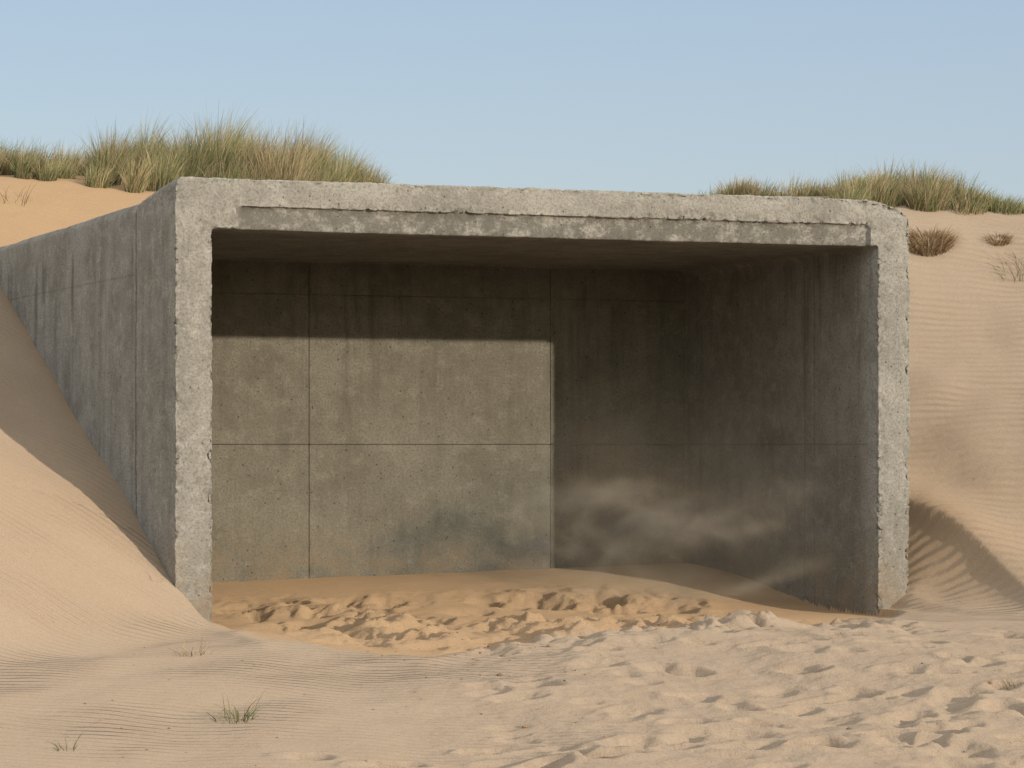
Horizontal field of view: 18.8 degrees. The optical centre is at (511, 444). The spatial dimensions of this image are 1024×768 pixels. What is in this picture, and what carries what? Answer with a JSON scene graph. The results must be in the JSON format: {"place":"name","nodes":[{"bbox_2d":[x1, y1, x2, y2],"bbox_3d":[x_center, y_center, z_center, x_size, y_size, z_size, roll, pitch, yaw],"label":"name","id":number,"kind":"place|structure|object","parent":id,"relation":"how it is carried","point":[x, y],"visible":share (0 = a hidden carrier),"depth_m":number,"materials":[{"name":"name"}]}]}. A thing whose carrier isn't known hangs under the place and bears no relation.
{"place":"outdoors","nodes":[
{"label":"outdoors","id":0,"kind":"place"},
{"bbox_2d":[0,175,1023,767],"bbox_3d":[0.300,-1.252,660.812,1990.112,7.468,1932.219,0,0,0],"label":"sand","id":1,"kind":"structure","parent":0,"point":[746,659],"depth_m":25.40,"materials":[{"name":"beige sand"}]},
{"bbox_2d":[0,179,41,204],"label":"dry grass tuft","id":2,"kind":"object","parent":1,"relation":"on","point":[19,195],"visible":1,"depth_m":38.91,"materials":[{"name":"beige plant"}]},
{"bbox_2d":[44,728,85,750],"bbox_3d":[-2.883,1.919,19.960,0.306,0.171,0.380,0,0,0],"label":"green grass tuft","id":3,"kind":"object","parent":1,"relation":"on","point":[74,747],"visible":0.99,"depth_m":19.94,"materials":[{"name":"plant"}]},
{"bbox_2d":[172,638,207,656],"bbox_3d":[-2.574,1.597,24.345,0.433,0.193,0.411,0,0,-42],"label":"dry grass tuft","id":4,"kind":"object","parent":1,"relation":"on","point":[191,652],"visible":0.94,"depth_m":24.36,"materials":[{"name":"beige plant"}]},
{"bbox_2d":[0,99,392,192],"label":"marram grass","id":5,"kind":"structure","parent":1,"relation":"on","point":[160,166],"depth_m":40.94,"materials":[{"name":"green plant"}]},
{"bbox_2d":[190,693,266,723],"bbox_3d":[-1.900,1.783,21.044,0.566,0.265,0.545,0,0,10],"label":"green grass tuft","id":6,"kind":"object","parent":1,"relation":"on","point":[248,715],"visible":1,"depth_m":21.00,"materials":[{"name":"green plant"}]},
{"bbox_2d":[0,176,909,621],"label":"concrete bunker","id":7,"kind":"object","parent":1,"relation":"on","point":[256,380],"visible":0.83,"depth_m":32.80},
{"bbox_2d":[908,222,962,256],"bbox_3d":[5.015,-2.469,37.243,1.001,0.500,0.989,0,0,0],"label":"dry brown tussock","id":8,"kind":"object","parent":1,"relation":"on","point":[920,246],"visible":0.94,"depth_m":37.13,"materials":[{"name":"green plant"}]},
{"bbox_2d":[981,231,1018,246],"bbox_3d":[5.869,-2.475,37.267,0.536,0.243,0.493,0,0,0],"label":"dry brown tussock","id":9,"kind":"object","parent":1,"relation":"on","point":[1007,241],"visible":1,"depth_m":37.21,"materials":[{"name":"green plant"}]},
{"bbox_2d":[986,238,1023,282],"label":"dune grass tuft","id":10,"kind":"object","parent":1,"relation":"on","point":[1009,268],"visible":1,"depth_m":36.44,"materials":[{"name":"beige plant"}]},
{"bbox_2d":[997,675,1023,688],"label":"dry grass tuft","id":11,"kind":"object","parent":1,"relation":"on","point":[1007,687],"visible":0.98,"depth_m":22.34,"materials":[{"name":"beige plant"}]},
{"bbox_2d":[0,0,1023,203],"label":"sky","id":12,"kind":"structure","parent":0,"point":[671,96],"materials":[{"name":"blue"}]},
{"bbox_2d":[698,154,1023,214],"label":"marram grass","id":13,"kind":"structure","parent":0,"point":[925,192],"depth_m":38.72,"materials":[{"name":"green plant"}]}
]}

